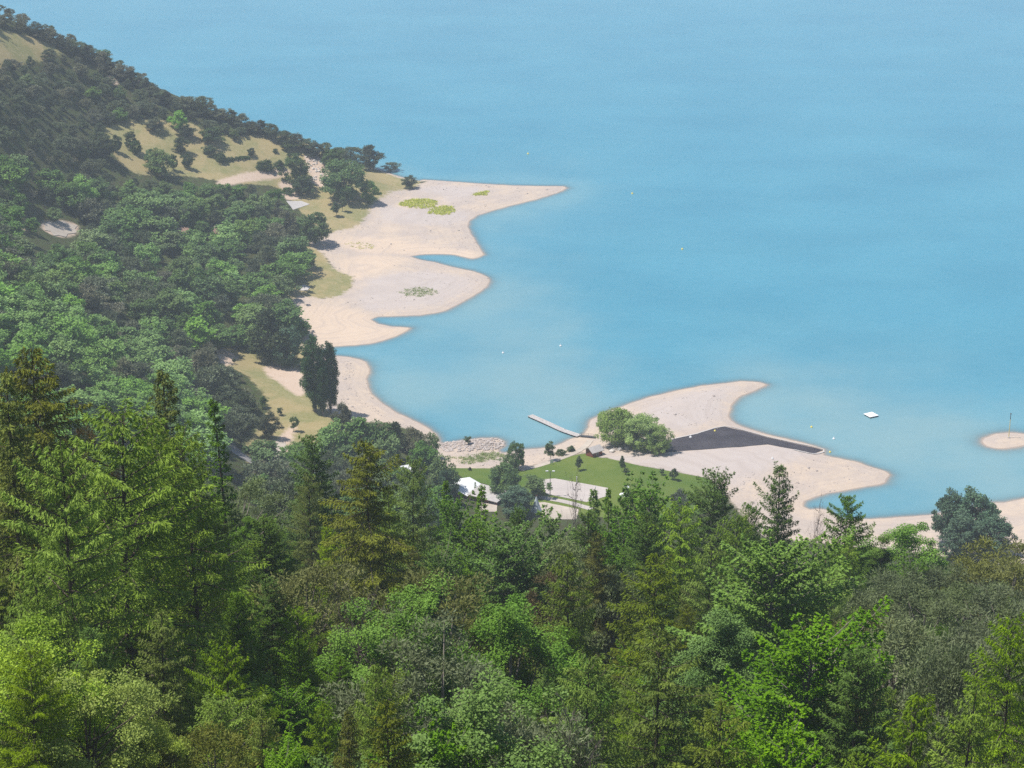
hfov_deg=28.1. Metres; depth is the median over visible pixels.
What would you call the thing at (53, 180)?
broadleaf tree
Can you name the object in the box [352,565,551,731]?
broadleaf tree
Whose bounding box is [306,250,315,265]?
broadleaf tree
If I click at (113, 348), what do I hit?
broadleaf tree
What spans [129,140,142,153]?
broadleaf tree
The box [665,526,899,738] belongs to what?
maple tree
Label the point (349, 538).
larch tree
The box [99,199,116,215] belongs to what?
pine tree
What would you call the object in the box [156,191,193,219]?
broadleaf tree
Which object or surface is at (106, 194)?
broadleaf tree
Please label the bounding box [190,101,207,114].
pine tree
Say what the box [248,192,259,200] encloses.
pine tree
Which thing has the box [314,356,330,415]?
poplar tree
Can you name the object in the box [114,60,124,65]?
pine tree
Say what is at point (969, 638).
pine tree
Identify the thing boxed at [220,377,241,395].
pine tree
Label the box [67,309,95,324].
pine tree
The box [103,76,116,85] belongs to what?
pine tree
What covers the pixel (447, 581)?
larch tree
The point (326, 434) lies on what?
broadleaf tree
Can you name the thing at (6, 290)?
broadleaf tree
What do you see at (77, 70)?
pine tree
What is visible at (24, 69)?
pine tree
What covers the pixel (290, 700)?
maple tree
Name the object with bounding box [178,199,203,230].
broadleaf tree
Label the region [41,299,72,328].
broadleaf tree
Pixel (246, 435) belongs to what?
pine tree
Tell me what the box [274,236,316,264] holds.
broadleaf tree
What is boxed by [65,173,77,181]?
pine tree
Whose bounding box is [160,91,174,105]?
pine tree
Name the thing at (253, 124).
pine tree
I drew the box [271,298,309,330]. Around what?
broadleaf tree
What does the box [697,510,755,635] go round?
larch tree
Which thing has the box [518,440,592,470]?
footpath
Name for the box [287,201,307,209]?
gravel pad
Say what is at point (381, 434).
broadleaf tree
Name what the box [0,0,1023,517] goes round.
lake water
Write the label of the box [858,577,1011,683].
broadleaf tree
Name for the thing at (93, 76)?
pine tree
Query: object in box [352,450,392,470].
pine tree
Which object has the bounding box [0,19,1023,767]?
ground
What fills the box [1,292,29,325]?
broadleaf tree
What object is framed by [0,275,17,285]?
broadleaf tree
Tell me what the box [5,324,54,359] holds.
broadleaf tree
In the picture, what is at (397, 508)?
broadleaf tree
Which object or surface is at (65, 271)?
broadleaf tree
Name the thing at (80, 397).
broadleaf tree
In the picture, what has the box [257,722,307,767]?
tree
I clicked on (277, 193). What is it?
broadleaf tree
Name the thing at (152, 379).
broadleaf tree
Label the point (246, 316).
broadleaf tree
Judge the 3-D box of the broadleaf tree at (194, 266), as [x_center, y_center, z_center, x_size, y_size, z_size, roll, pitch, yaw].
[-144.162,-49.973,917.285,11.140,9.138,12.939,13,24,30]
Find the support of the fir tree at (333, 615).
on the ground at (338, 305)
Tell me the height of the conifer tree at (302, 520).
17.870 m
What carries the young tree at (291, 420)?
on the ground at (338, 305)
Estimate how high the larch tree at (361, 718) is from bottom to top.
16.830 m
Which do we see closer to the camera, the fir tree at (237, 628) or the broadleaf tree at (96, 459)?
the fir tree at (237, 628)
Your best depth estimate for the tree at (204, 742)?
128.31 m
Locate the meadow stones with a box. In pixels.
[305,155,327,180]
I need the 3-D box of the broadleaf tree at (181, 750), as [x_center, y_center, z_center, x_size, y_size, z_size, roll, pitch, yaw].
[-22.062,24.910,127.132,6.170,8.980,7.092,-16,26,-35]
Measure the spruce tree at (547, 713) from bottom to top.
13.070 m
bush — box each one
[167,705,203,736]
[213,152,226,162]
[254,160,266,170]
[262,158,274,171]
[273,160,283,167]
[281,187,297,194]
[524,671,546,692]
[555,449,567,455]
[567,445,574,451]
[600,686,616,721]
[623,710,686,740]
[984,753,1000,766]
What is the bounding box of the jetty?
[528,414,596,437]
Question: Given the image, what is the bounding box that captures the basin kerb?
[673,426,824,453]
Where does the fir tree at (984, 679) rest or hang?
on the ground at (338, 305)
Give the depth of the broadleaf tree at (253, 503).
668.43 m
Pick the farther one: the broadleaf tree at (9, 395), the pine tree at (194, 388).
the pine tree at (194, 388)
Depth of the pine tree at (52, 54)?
1073.38 m
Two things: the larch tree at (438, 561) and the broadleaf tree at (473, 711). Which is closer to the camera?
the broadleaf tree at (473, 711)
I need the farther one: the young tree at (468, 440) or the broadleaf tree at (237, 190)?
the broadleaf tree at (237, 190)
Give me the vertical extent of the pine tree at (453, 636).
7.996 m
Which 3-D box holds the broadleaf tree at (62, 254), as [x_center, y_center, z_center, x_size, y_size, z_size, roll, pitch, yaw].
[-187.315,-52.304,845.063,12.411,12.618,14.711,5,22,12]
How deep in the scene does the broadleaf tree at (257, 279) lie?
913.65 m
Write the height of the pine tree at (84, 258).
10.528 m
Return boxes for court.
[543,478,606,501]
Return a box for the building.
[448,477,505,504]
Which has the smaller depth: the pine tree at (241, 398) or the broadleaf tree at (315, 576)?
the broadleaf tree at (315, 576)
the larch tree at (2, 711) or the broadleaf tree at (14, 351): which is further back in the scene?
the broadleaf tree at (14, 351)
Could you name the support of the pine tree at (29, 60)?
on the ground at (338, 305)
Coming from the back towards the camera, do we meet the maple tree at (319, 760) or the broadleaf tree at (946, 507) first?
the broadleaf tree at (946, 507)
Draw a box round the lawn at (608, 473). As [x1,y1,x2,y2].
[452,454,719,518]
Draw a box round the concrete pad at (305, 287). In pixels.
[300,285,309,289]
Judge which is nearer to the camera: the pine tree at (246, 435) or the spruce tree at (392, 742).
the spruce tree at (392, 742)
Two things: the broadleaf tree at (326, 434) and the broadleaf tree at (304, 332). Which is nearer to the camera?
the broadleaf tree at (326, 434)
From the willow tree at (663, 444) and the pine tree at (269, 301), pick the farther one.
the pine tree at (269, 301)
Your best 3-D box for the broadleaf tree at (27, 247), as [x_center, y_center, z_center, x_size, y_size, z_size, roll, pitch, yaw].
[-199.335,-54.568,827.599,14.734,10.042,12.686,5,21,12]
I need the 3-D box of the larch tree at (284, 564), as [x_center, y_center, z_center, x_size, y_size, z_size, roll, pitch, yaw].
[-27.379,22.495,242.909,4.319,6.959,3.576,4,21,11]
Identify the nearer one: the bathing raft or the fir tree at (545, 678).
the fir tree at (545, 678)
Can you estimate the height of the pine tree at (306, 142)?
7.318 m
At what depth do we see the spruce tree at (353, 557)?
257.77 m
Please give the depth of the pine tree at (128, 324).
802.03 m
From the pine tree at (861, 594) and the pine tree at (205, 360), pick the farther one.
the pine tree at (205, 360)
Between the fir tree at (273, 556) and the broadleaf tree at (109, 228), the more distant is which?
the broadleaf tree at (109, 228)
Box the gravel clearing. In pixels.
[44,220,76,236]
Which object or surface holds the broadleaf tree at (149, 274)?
on the ground at (338, 305)
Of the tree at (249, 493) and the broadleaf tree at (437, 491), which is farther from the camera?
the broadleaf tree at (437, 491)
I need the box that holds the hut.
[584,444,603,457]
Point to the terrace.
(491, 507)
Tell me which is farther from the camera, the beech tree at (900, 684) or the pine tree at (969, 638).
the beech tree at (900, 684)
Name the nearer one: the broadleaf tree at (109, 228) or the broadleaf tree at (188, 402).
the broadleaf tree at (188, 402)
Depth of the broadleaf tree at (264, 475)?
677.21 m
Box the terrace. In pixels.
[481,501,496,511]
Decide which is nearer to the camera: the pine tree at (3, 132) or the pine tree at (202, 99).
the pine tree at (3, 132)
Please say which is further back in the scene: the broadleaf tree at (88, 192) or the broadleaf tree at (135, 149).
the broadleaf tree at (135, 149)
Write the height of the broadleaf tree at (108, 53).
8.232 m
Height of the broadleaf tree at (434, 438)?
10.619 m
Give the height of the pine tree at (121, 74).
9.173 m
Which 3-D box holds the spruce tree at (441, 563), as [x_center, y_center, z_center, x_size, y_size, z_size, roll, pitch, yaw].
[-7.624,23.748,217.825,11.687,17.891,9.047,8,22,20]
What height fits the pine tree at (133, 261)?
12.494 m
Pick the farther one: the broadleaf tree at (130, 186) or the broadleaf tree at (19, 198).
the broadleaf tree at (130, 186)
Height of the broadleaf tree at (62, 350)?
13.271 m
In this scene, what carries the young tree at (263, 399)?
on the ground at (338, 305)
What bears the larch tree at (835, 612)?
on the ground at (338, 305)
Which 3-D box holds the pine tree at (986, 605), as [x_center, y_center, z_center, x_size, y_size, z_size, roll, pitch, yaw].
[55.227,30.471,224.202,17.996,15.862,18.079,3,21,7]
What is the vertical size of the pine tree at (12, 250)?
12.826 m
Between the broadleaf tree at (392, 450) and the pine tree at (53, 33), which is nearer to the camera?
the broadleaf tree at (392, 450)
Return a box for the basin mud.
[650,427,821,452]
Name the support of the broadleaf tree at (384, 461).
on the ground at (338, 305)
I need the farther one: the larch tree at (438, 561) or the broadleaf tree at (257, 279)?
the broadleaf tree at (257, 279)
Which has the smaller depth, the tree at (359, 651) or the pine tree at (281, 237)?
the tree at (359, 651)
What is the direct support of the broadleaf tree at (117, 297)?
on the ground at (338, 305)
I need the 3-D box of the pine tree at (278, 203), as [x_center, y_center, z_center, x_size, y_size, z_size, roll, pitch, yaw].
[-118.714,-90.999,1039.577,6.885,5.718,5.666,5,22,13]
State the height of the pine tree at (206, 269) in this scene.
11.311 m
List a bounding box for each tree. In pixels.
[0,8,14,16]
[0,13,14,24]
[0,60,12,72]
[0,75,12,90]
[0,100,8,110]
[0,125,11,139]
[0,154,22,182]
[0,163,28,196]
[0,198,17,216]
[0,205,26,230]
[0,215,9,233]
[0,220,24,242]
[0,226,17,243]
[0,231,23,256]
[0,245,30,278]
[0,249,23,272]
[0,256,18,278]
[0,261,9,284]
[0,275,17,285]
[0,281,19,309]
[0,294,16,322]
[0,309,12,325]
[0,312,18,343]
[0,332,6,349]
[0,346,148,619]
[0,348,14,376]
[0,372,115,655]
[0,378,13,400]
[0,440,162,743]
[0,461,40,549]
[0,558,33,658]
[0,559,20,630]
[0,608,118,767]
[0,643,76,767]
[0,646,18,766]
[0,662,180,767]
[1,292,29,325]
[1,339,53,379]
[1,591,41,699]
[2,563,101,760]
[4,59,22,72]
[4,261,39,286]
[4,397,275,735]
[4,503,37,619]
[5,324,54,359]
[6,115,26,126]
[8,94,24,103]
[8,289,36,314]
[9,310,45,337]
[10,154,35,183]
[10,193,31,210]
[10,259,46,278]
[10,382,59,421]
[11,235,35,257]
[12,321,43,348]
[12,414,43,431]
[13,13,30,20]
[13,16,27,26]
[13,279,43,308]
[14,270,49,296]
[15,20,26,31]
[18,256,40,271]
[18,280,45,298]
[18,294,60,327]
[19,65,28,73]
[19,74,36,87]
[24,85,41,98]
[24,217,39,232]
[25,21,45,36]
[26,55,35,66]
[32,27,55,40]
[32,130,48,140]
[34,72,47,81]
[34,168,66,191]
[34,251,56,270]
[34,258,62,281]
[35,105,45,113]
[36,317,54,340]
[40,48,56,59]
[40,403,97,442]
[40,600,115,679]
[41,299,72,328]
[42,62,59,76]
[42,332,77,362]
[42,384,101,418]
[43,241,75,268]
[43,262,84,292]
[45,207,63,220]
[45,280,67,301]
[45,311,100,347]
[46,337,89,376]
[47,29,61,44]
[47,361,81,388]
[48,278,81,308]
[48,427,72,449]
[52,122,67,131]
[52,181,84,209]
[52,256,103,278]
[54,80,70,89]
[55,35,71,49]
[55,87,75,98]
[55,246,84,261]
[55,293,86,314]
[56,42,82,54]
[57,132,71,142]
[59,53,66,60]
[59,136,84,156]
[61,624,147,767]
[62,423,121,547]
[63,283,109,307]
[64,173,100,202]
[65,33,77,40]
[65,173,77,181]
[65,305,100,325]
[65,318,97,351]
[66,40,86,56]
[66,124,78,134]
[66,255,89,276]
[66,477,97,560]
[66,658,124,767]
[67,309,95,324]
[68,135,88,146]
[69,228,114,253]
[73,62,88,76]
[74,147,91,160]
[74,197,104,222]
[74,317,96,330]
[75,241,95,264]
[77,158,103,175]
[77,275,118,308]
[78,44,93,57]
[78,98,93,108]
[79,222,101,231]
[79,342,114,375]
[79,387,124,417]
[80,173,89,181]
[80,364,116,388]
[81,448,114,469]
[82,86,101,98]
[82,251,104,264]
[84,48,106,60]
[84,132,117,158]
[85,113,103,125]
[86,177,113,201]
[87,107,99,119]
[87,248,124,276]
[87,323,129,346]
[89,72,102,85]
[90,51,112,64]
[90,313,100,330]
[91,158,109,169]
[91,218,126,243]
[91,242,105,253]
[92,260,119,285]
[92,302,125,317]
[92,309,125,325]
[92,416,109,447]
[93,122,105,132]
[93,381,127,401]
[94,273,130,295]
[96,336,126,370]
[96,414,226,678]
[97,83,112,96]
[97,207,127,230]
[97,233,123,250]
[99,49,111,60]
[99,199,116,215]
[99,214,140,244]
[99,314,115,331]
[99,371,126,388]
[99,493,137,597]
[101,57,114,70]
[101,455,121,493]
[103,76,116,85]
[103,291,132,314]
[104,330,129,348]
[105,375,151,415]
[106,64,126,75]
[106,567,189,706]
[106,597,167,702]
[107,245,130,257]
[108,98,129,109]
[108,191,118,202]
[108,355,138,378]
[109,85,126,99]
[109,107,128,120]
[109,342,129,363]
[109,507,155,618]
[109,712,190,767]
[111,135,121,150]
[111,388,168,433]
[112,65,133,79]
[113,416,143,441]
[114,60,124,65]
[114,608,215,767]
[116,179,138,191]
[116,199,133,212]
[117,256,149,280]
[118,187,130,198]
[118,240,136,256]
[118,326,143,340]
[119,190,171,220]
[120,194,139,207]
[121,204,152,230]
[121,269,141,291]
[122,420,279,715]
[123,69,140,81]
[123,131,136,147]
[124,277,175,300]
[124,289,155,312]
[124,339,157,370]
[125,319,140,332]
[126,104,140,119]
[126,298,159,323]
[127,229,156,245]
[127,375,153,402]
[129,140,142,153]
[130,369,236,645]
[131,75,145,87]
[131,99,155,113]
[131,177,139,185]
[131,329,175,362]
[132,88,148,100]
[132,361,155,381]
[133,242,161,269]
[134,72,146,81]
[135,188,151,198]
[135,270,162,290]
[137,357,190,387]
[138,77,153,89]
[138,215,180,246]
[138,316,167,335]
[139,402,190,428]
[140,180,158,190]
[140,261,158,272]
[140,322,170,355]
[142,147,177,175]
[142,243,166,260]
[143,117,166,130]
[143,149,153,162]
[145,83,160,97]
[145,372,170,385]
[149,382,182,404]
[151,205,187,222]
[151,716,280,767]
[152,89,169,100]
[152,186,163,195]
[154,287,191,319]
[155,214,170,234]
[155,355,193,385]
[156,181,172,193]
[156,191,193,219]
[156,270,171,282]
[156,344,181,365]
[159,231,187,255]
[159,316,180,343]
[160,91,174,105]
[162,268,195,291]
[162,328,191,350]
[164,255,191,284]
[166,688,265,767]
[167,96,184,105]
[167,110,187,128]
[167,372,196,402]
[167,404,186,424]
[167,423,192,442]
[168,288,195,315]
[168,345,195,360]
[168,360,196,381]
[169,102,183,111]
[170,154,177,168]
[171,136,191,152]
[172,312,191,331]
[174,647,242,736]
[175,125,198,136]
[175,263,202,280]
[175,668,235,767]
[176,96,193,111]
[177,315,217,348]
[178,181,197,194]
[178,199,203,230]
[178,234,209,263]
[178,396,230,425]
[179,153,194,168]
[179,384,208,399]
[180,189,194,201]
[180,228,207,246]
[180,408,222,440]
[180,511,244,618]
[181,387,215,411]
[182,291,203,309]
[182,398,221,411]
[183,413,212,438]
[184,436,206,465]
[184,639,280,767]
[185,99,199,109]
[187,266,217,287]
[187,424,233,461]
[187,540,220,630]
[188,195,209,221]
[188,274,223,302]
[189,349,216,375]
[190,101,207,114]
[190,243,223,270]
[190,300,221,329]
[190,363,233,396]
[191,95,213,106]
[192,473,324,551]
[194,221,214,237]
[196,346,217,359]
[197,183,215,197]
[197,266,220,280]
[197,365,223,389]
[199,126,224,142]
[200,145,217,154]
[200,341,217,354]
[201,120,217,127]
[201,570,277,696]
[203,101,221,115]
[205,399,251,575]
[206,193,226,217]
[206,258,237,280]
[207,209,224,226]
[208,220,249,245]
[208,323,234,348]
[209,237,234,261]
[209,591,291,744]
[210,385,239,404]
[211,108,231,121]
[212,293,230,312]
[213,309,224,325]
[214,183,230,193]
[214,188,228,197]
[216,513,344,675]
[217,277,251,305]
[218,411,246,441]
[219,399,242,415]
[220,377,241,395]
[221,270,247,289]
[221,366,240,386]
[222,413,259,447]
[222,516,276,583]
[223,110,237,123]
[223,202,255,225]
[223,324,247,345]
[223,405,257,425]
[224,257,247,277]
[225,241,246,257]
[227,131,239,138]
[229,185,246,197]
[229,303,256,323]
[229,391,261,413]
[232,200,243,216]
[233,112,249,126]
[234,218,261,248]
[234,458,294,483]
[235,271,277,296]
[235,302,269,334]
[237,323,270,348]
[238,473,268,492]
[240,438,292,464]
[240,575,314,711]
[241,387,260,405]
[241,507,264,524]
[241,706,286,766]
[243,120,257,132]
[243,258,266,271]
[243,292,291,313]
[243,679,341,767]
[244,266,269,281]
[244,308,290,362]
[245,184,259,193]
[245,193,276,216]
[247,148,255,154]
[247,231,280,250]
[247,557,368,698]
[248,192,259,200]
[248,440,263,454]
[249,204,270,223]
[250,459,273,473]
[250,486,275,510]
[251,283,284,307]
[252,120,265,133]
[253,244,275,265]
[254,216,284,234]
[255,535,285,581]
[257,411,284,438]
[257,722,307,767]
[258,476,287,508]
[259,396,268,407]
[260,253,306,276]
[260,263,304,287]
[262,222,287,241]
[264,123,278,138]
[264,189,285,201]
[265,234,306,253]
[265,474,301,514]
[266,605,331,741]
[267,462,294,481]
[268,274,301,297]
[269,634,332,737]
[271,208,283,216]
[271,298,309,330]
[271,324,303,366]
[273,130,288,143]
[273,199,283,207]
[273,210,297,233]
[273,582,335,682]
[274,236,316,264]
[274,434,359,573]
[277,152,310,179]
[277,407,283,413]
[277,546,293,584]
[279,205,292,212]
[279,441,295,455]
[279,452,303,461]
[280,132,298,145]
[280,140,297,150]
[280,461,325,481]
[282,439,328,467]
[283,298,300,314]
[284,251,314,275]
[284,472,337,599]
[286,224,299,236]
[289,175,315,194]
[289,416,299,430]
[290,132,304,148]
[291,477,339,512]
[294,459,318,475]
[296,212,331,242]
[296,321,311,337]
[298,334,324,411]
[299,138,315,149]
[300,653,365,766]
[300,701,351,767]
[304,543,350,602]
[305,142,322,156]
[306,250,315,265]
[306,749,367,767]
[311,439,435,647]
[312,576,405,699]
[313,450,339,475]
[313,526,341,609]
[313,570,472,756]
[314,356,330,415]
[315,417,356,459]
[315,600,547,767]
[316,142,331,156]
[319,148,343,168]
[319,157,367,199]
[321,340,339,412]
[323,470,373,497]
[324,456,353,469]
[324,470,345,489]
[324,583,368,695]
[325,462,342,480]
[325,488,386,526]
[330,202,339,216]
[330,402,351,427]
[331,710,363,767]
[334,444,363,468]
[336,532,367,610]
[338,416,378,456]
[338,520,360,569]
[339,196,346,210]
[340,146,367,162]
[343,664,401,767]
[345,555,402,601]
[345,669,411,766]
[348,565,387,624]
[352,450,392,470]
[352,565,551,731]
[356,144,386,169]
[359,180,381,201]
[362,418,400,452]
[362,491,426,533]
[362,699,420,767]
[364,471,397,491]
[365,666,592,767]
[368,642,395,699]
[368,707,498,767]
[371,584,418,701]
[373,435,403,465]
[376,458,401,482]
[378,486,409,597]
[380,512,411,554]
[381,162,401,170]
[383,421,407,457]
[383,467,412,495]
[384,546,405,608]
[385,480,406,498]
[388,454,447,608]
[392,470,436,503]
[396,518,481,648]
[400,175,418,188]
[400,698,427,735]
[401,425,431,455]
[406,549,424,573]
[408,440,439,470]
[410,653,461,720]
[411,490,487,628]
[411,592,611,760]
[420,497,465,528]
[421,513,435,528]
[421,630,473,656]
[425,545,458,621]
[426,485,452,503]
[427,433,440,457]
[427,452,459,488]
[432,549,458,635]
[436,468,460,502]
[439,480,455,574]
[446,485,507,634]
[458,506,561,657]
[464,436,471,442]
[464,486,489,581]
[469,624,537,737]
[478,537,616,641]
[488,462,522,492]
[488,706,604,767]
[489,503,547,659]
[496,485,534,518]
[498,456,514,466]
[505,441,524,467]
[520,504,590,662]
[523,474,552,496]
[523,567,578,646]
[524,553,616,712]
[529,627,600,730]
[530,664,560,728]
[534,693,552,732]
[536,686,604,767]
[540,647,640,767]
[542,671,605,757]
[544,441,555,458]
[552,609,603,710]
[561,457,584,544]
[562,510,617,651]
[568,530,629,681]
[571,696,623,766]
[572,563,646,673]
[575,455,582,467]
[577,623,735,767]
[585,509,659,659]
[586,488,608,554]
[587,470,665,570]
[589,551,708,740]
[594,407,646,446]
[596,410,607,429]
[602,488,615,574]
[604,666,662,767]
[605,511,679,645]
[606,471,706,613]
[607,614,632,706]
[608,640,653,712]
[610,673,646,760]
[619,456,625,467]
[622,412,664,451]
[631,737,661,767]
[635,496,729,633]
[636,607,788,767]
[639,423,674,454]
[642,591,681,655]
[647,596,678,668]
[658,719,688,766]
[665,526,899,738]
[666,604,706,677]
[669,468,679,477]
[669,487,691,511]
[672,466,746,614]
[672,698,760,767]
[673,584,703,629]
[675,533,736,676]
[676,733,716,767]
[683,671,723,734]
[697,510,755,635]
[704,595,896,767]
[715,501,768,608]
[738,703,831,767]
[745,461,811,616]
[783,578,935,652]
[784,560,858,676]
[791,643,926,767]
[802,605,926,687]
[806,491,828,583]
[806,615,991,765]
[807,493,878,619]
[820,633,880,740]
[824,540,879,630]
[834,749,864,767]
[847,564,935,654]
[851,522,959,593]
[852,533,903,609]
[854,692,940,767]
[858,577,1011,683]
[864,687,901,758]
[868,741,906,767]
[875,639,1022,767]
[877,559,977,621]
[881,590,916,681]
[889,534,932,615]
[890,669,916,718]
[891,623,945,715]
[900,580,1023,648]
[911,695,992,766]
[921,619,1023,760]
[923,623,950,689]
[925,704,967,765]
[927,684,1006,767]
[931,487,962,540]
[931,578,1023,697]
[936,509,988,560]
[937,535,1023,628]
[944,485,1001,538]
[946,538,1023,633]
[948,611,1023,767]
[966,666,1001,696]
[972,513,1018,555]
[994,642,1023,761]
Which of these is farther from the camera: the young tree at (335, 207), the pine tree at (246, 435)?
the young tree at (335, 207)
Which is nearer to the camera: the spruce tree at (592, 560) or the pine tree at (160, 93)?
the spruce tree at (592, 560)
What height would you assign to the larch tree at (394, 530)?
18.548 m
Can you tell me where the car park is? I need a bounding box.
[273,441,285,458]
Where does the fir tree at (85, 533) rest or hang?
on the ground at (338, 305)
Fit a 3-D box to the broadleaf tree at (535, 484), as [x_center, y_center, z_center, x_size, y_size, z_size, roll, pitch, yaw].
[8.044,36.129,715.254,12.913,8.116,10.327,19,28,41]
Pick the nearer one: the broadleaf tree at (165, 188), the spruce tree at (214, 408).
the spruce tree at (214, 408)
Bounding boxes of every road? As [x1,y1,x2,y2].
[195,395,253,462]
[534,495,591,509]
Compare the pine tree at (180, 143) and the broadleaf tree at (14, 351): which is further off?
the pine tree at (180, 143)
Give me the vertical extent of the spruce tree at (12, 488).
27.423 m
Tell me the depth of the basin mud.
775.71 m
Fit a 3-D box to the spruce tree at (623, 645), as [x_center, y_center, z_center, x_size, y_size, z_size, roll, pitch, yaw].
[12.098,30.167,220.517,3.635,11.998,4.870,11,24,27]
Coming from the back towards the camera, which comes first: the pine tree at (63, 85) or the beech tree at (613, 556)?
the pine tree at (63, 85)
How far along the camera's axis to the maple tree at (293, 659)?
176.20 m
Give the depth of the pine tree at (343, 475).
692.91 m
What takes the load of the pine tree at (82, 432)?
on the ground at (338, 305)
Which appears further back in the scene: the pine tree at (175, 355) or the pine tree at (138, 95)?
the pine tree at (138, 95)
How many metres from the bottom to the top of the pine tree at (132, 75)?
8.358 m
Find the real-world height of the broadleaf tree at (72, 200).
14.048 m
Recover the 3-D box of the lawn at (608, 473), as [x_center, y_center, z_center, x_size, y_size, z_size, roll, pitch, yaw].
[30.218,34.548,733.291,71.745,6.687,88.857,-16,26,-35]
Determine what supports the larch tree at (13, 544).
on the ground at (338, 305)
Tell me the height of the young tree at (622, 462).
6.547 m
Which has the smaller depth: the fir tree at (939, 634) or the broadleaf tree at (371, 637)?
the broadleaf tree at (371, 637)
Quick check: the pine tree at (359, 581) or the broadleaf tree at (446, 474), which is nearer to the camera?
the pine tree at (359, 581)
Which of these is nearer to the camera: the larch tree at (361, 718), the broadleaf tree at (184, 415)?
the larch tree at (361, 718)
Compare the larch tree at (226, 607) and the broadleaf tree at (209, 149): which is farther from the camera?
the broadleaf tree at (209, 149)
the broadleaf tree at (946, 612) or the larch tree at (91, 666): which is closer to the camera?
the larch tree at (91, 666)
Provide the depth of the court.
724.43 m
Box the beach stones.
[339,185,878,502]
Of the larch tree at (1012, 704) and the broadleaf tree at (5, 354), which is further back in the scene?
the broadleaf tree at (5, 354)
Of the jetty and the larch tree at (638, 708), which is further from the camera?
the jetty
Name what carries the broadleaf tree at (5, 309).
on the ground at (338, 305)
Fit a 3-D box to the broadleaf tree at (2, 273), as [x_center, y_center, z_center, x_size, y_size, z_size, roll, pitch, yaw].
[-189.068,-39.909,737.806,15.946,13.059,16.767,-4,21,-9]
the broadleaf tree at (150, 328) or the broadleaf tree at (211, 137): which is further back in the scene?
the broadleaf tree at (211, 137)
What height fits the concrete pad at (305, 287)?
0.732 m
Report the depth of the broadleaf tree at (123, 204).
975.22 m
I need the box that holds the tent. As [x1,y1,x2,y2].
[531,496,540,512]
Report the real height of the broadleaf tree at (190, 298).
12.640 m
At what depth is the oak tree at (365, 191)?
1071.11 m
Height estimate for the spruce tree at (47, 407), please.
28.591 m
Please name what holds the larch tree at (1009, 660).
on the ground at (338, 305)
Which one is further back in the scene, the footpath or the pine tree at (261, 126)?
the pine tree at (261, 126)
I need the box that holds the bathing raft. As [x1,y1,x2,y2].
[864,412,878,417]
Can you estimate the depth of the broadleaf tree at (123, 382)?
674.46 m
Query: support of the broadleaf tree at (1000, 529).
on the ground at (338, 305)
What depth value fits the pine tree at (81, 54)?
1096.86 m
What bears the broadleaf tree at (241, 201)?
on the ground at (338, 305)
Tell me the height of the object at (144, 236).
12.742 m
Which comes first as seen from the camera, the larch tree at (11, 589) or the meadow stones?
the larch tree at (11, 589)
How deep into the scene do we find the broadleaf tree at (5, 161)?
928.67 m
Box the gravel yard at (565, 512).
[539,502,578,518]
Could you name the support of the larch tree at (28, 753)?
on the ground at (338, 305)
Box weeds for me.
[399,286,505,463]
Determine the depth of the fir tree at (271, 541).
188.02 m
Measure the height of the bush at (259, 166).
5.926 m
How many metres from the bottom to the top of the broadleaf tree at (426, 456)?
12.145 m
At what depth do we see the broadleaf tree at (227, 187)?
1035.95 m
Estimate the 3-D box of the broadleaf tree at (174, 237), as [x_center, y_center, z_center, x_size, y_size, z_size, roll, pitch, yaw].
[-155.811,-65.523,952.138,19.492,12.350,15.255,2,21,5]
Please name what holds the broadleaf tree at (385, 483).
on the ground at (338, 305)
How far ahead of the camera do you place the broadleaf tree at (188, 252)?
941.16 m
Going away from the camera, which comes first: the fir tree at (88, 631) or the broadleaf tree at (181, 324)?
the fir tree at (88, 631)
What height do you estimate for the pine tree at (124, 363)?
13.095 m
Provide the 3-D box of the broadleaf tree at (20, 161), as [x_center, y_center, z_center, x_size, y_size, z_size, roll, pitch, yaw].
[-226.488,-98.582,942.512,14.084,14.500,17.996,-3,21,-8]
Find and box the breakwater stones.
[439,437,504,451]
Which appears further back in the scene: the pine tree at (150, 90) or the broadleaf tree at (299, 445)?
the pine tree at (150, 90)
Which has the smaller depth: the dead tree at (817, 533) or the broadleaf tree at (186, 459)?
the dead tree at (817, 533)
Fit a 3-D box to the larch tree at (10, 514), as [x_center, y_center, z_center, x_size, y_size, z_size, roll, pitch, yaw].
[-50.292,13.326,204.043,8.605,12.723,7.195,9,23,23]
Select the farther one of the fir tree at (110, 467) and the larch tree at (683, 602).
the fir tree at (110, 467)
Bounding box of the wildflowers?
[399,190,489,214]
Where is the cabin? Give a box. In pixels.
[176,227,188,234]
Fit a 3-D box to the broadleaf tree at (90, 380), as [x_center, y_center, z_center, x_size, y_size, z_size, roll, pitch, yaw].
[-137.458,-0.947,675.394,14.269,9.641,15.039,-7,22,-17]
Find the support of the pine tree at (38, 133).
on the ground at (338, 305)
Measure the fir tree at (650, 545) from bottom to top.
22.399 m
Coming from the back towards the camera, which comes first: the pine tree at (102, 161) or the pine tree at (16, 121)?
the pine tree at (102, 161)
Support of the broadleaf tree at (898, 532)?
on the ground at (338, 305)
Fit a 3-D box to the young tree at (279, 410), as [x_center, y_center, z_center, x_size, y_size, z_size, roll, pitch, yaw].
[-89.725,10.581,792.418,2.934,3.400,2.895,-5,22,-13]

